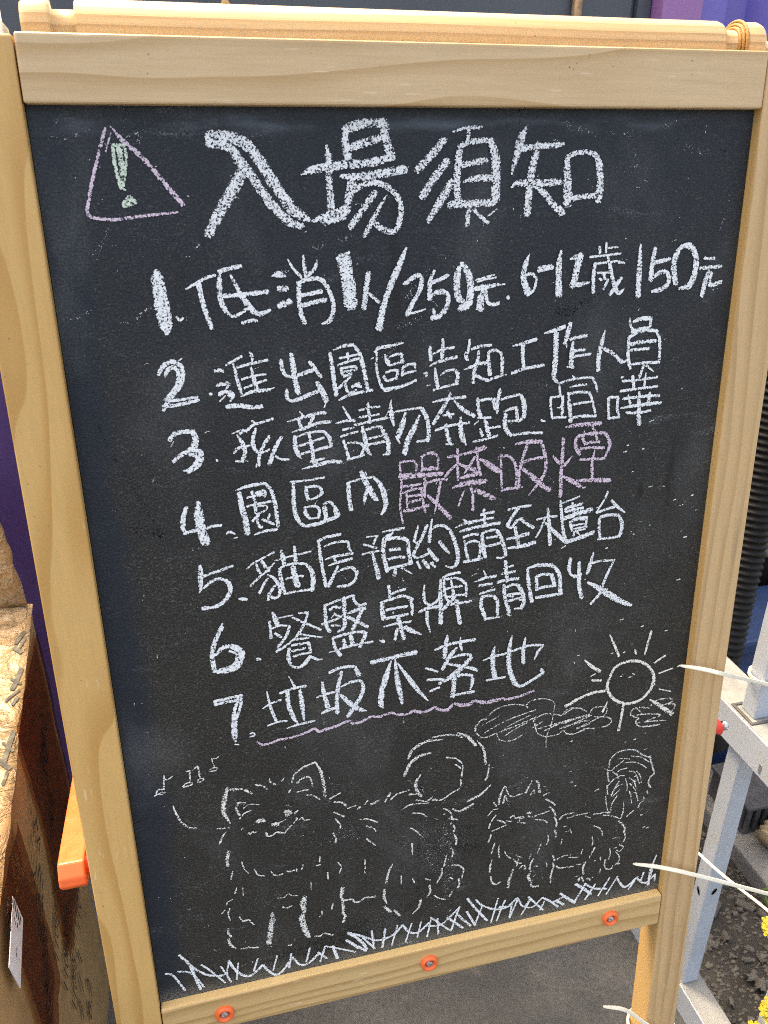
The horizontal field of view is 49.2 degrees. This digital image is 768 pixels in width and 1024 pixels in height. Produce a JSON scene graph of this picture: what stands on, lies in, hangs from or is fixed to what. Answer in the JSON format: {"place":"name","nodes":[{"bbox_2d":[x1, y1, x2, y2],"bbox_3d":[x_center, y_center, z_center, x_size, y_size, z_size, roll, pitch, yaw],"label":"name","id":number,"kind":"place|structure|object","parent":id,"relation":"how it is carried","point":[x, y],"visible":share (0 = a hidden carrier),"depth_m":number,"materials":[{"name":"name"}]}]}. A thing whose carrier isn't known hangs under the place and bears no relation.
{"place":"outdoors","nodes":[
{"label":"outdoors","id":0,"kind":"place"},
{"bbox_2d":[88,873,684,1023],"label":"ground","id":1,"kind":"structure","parent":0,"point":[583,982],"depth_m":1.04,"materials":[{"name":"concrete"}]},
{"bbox_2d":[0,523,108,1023],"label":"cardboard box","id":2,"kind":"object","parent":1,"relation":"on","point":[53,969],"visible":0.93,"depth_m":0.74,"materials":[{"name":"brown cardboard"}]},
{"bbox_2d":[0,0,767,1023],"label":"chalkboard sign","id":3,"kind":"object","parent":1,"relation":"on","point":[384,390],"visible":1,"depth_m":0.51,"materials":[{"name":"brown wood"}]},
{"bbox_2d":[603,1005,674,1023],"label":"cable tie","id":4,"kind":"object","parent":3,"relation":"attached to","point":[631,1013],"visible":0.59,"depth_m":0.71,"materials":[{"name":"plastic"}]},
{"bbox_2d":[0,0,767,782],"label":"container wall","id":5,"kind":"structure","parent":1,"relation":"on","point":[12,508],"depth_m":1.00,"materials":[{"name":"purple metal"}]},
{"bbox_2d":[0,0,651,37],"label":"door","id":6,"kind":"structure","parent":5,"relation":"in","point":[9,9],"depth_m":0.94,"materials":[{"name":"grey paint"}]},
{"bbox_2d":[631,603,767,1023],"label":"metal rack","id":7,"kind":"object","parent":1,"relation":"on","point":[743,709],"visible":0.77,"depth_m":0.90,"materials":[{"name":"metal"}]},
{"bbox_2d":[633,863,767,895],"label":"cable tie","id":8,"kind":"object","parent":7,"relation":"attached to","point":[693,874],"visible":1,"depth_m":0.68,"materials":[{"name":"plastic"}]},
{"bbox_2d":[679,664,767,686],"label":"cable tie","id":9,"kind":"object","parent":7,"relation":"attached to","point":[752,679],"visible":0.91,"depth_m":0.62,"materials":[{"name":"plastic"}]},
{"bbox_2d":[698,852,767,911],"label":"cable tie","id":10,"kind":"object","parent":7,"relation":"attached to","point":[730,880],"visible":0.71,"depth_m":0.85,"materials":[{"name":"plastic"}]},
{"bbox_2d":[713,370,767,752],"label":"corrugated hose","id":11,"kind":"object","parent":7,"relation":"attached to","point":[754,548],"visible":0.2,"depth_m":0.92,"materials":[{"name":"black plastic"}]},
{"bbox_2d":[694,825,767,1023],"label":"soil strip","id":12,"kind":"object","parent":1,"relation":"on","point":[721,924],"depth_m":1.09,"materials":[{"name":"brown soil"}]},
{"bbox_2d":[707,938,718,949],"bbox_3d":[0.432,0.568,1.104,0.019,0.006,0.010,14,62,27],"label":"bark chip","id":13,"kind":"object","parent":12,"relation":"on","point":[713,944],"visible":0.66,"depth_m":1.10,"materials":[{"name":"brown wood"}]},
{"bbox_2d":[714,900,721,918],"bbox_3d":[0.453,0.544,1.149,0.012,0.010,0.028,44,46,14],"label":"bark chip","id":14,"kind":"object","parent":12,"relation":"on","point":[719,905],"visible":0.39,"depth_m":1.15,"materials":[{"name":"wood"}]},
{"bbox_2d":[720,930,729,942],"bbox_3d":[0.453,0.564,1.113,0.010,0.006,0.018,-30,12,12],"label":"bark chip","id":15,"kind":"object","parent":12,"relation":"on","point":[724,935],"visible":1,"depth_m":1.11,"materials":[{"name":"brown wood"}]},
{"bbox_2d":[722,878,728,888],"bbox_3d":[0.478,0.526,1.186,0.019,0.014,0.008,7,-14,-2],"label":"bark chip","id":16,"kind":"object","parent":12,"relation":"on","point":[725,886],"visible":0.23,"depth_m":1.18,"materials":[{"name":"wood"}]},
{"bbox_2d":[693,831,767,1023],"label":"bark crumbs","id":17,"kind":"object","parent":12,"relation":"on","point":[735,948],"visible":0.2,"depth_m":1.09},
{"bbox_2d":[729,996,733,1008],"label":"bark chip","id":18,"kind":"object","parent":12,"relation":"on","point":[731,1001],"visible":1,"depth_m":1.03,"materials":[{"name":"brown wood"}]},
{"bbox_2d":[731,911,738,916],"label":"bark chip","id":19,"kind":"object","parent":12,"relation":"on","point":[735,914],"visible":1,"depth_m":1.14,"materials":[{"name":"brown wood"}]},
{"bbox_2d":[734,897,756,913],"bbox_3d":[0.498,0.543,1.156,0.028,0.010,0.011,19,59,31],"label":"bark chip","id":20,"kind":"object","parent":12,"relation":"on","point":[746,906],"visible":1,"depth_m":1.15,"materials":[{"name":"brown wood"}]},
{"bbox_2d":[744,957,752,962],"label":"bark chip","id":21,"kind":"object","parent":12,"relation":"on","point":[748,960],"visible":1,"depth_m":1.08,"materials":[{"name":"brown wood"}]},
{"bbox_2d":[745,944,754,952],"bbox_3d":[0.479,0.572,1.099,0.013,0.005,0.008,25,66,15],"label":"bark chip","id":22,"kind":"object","parent":12,"relation":"on","point":[749,948],"visible":1,"depth_m":1.10,"materials":[{"name":"brown wood"}]},
{"bbox_2d":[743,974,758,980],"bbox_3d":[0.463,0.588,1.060,0.017,0.013,0.008,3,65,-9],"label":"bark chip","id":23,"kind":"object","parent":12,"relation":"on","point":[752,977],"visible":1,"depth_m":1.06,"materials":[{"name":"brown wood"}]},
{"bbox_2d":[750,969,757,973],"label":"bark chip","id":24,"kind":"object","parent":12,"relation":"on","point":[753,971],"visible":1,"depth_m":1.07,"materials":[{"name":"brown wood"}]},
{"bbox_2d":[748,888,767,1023],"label":"yellow flowers","id":25,"kind":"object","parent":12,"relation":"on","point":[763,1007],"visible":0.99,"depth_m":0.89,"materials":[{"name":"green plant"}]},
{"bbox_2d":[754,978,766,994],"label":"bark chip","id":26,"kind":"object","parent":12,"relation":"on","point":[761,983],"visible":0.99,"depth_m":1.05,"materials":[{"name":"brown wood"}]},
{"bbox_2d":[756,953,765,964],"bbox_3d":[0.488,0.579,1.085,0.007,0.006,0.016,-38,22,3],"label":"bark chip","id":27,"kind":"object","parent":12,"relation":"on","point":[760,958],"visible":1,"depth_m":1.08,"materials":[{"name":"brown wood"}]},
{"bbox_2d":[757,908,767,917],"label":"bark chip","id":28,"kind":"object","parent":12,"relation":"on","point":[761,913],"visible":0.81,"depth_m":1.14,"materials":[{"name":"wood"}]},
{"bbox_2d":[703,762,767,904],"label":"concrete kerb","id":29,"kind":"structure","parent":1,"relation":"on","point":[749,856],"depth_m":1.21,"materials":[{"name":"grey concrete"}]},
{"bbox_2d":[708,764,767,834],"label":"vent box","id":30,"kind":"object","parent":29,"relation":"on","point":[754,816],"visible":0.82,"depth_m":1.24,"materials":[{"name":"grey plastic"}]},
{"bbox_2d":[754,820,767,849],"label":"beige hose","id":31,"kind":"object","parent":29,"relation":"on","point":[761,834],"visible":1,"depth_m":1.21,"materials":[{"name":"plastic"}]},
{"bbox_2d":[711,585,767,764],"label":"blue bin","id":32,"kind":"object","parent":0,"point":[755,625],"depth_m":1.33,"materials":[{"name":"plastic"}]},
{"bbox_2d":[757,543,767,586],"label":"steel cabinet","id":33,"kind":"object","parent":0,"point":[763,578],"depth_m":1.47,"materials":[{"name":"black metal"}]}
]}

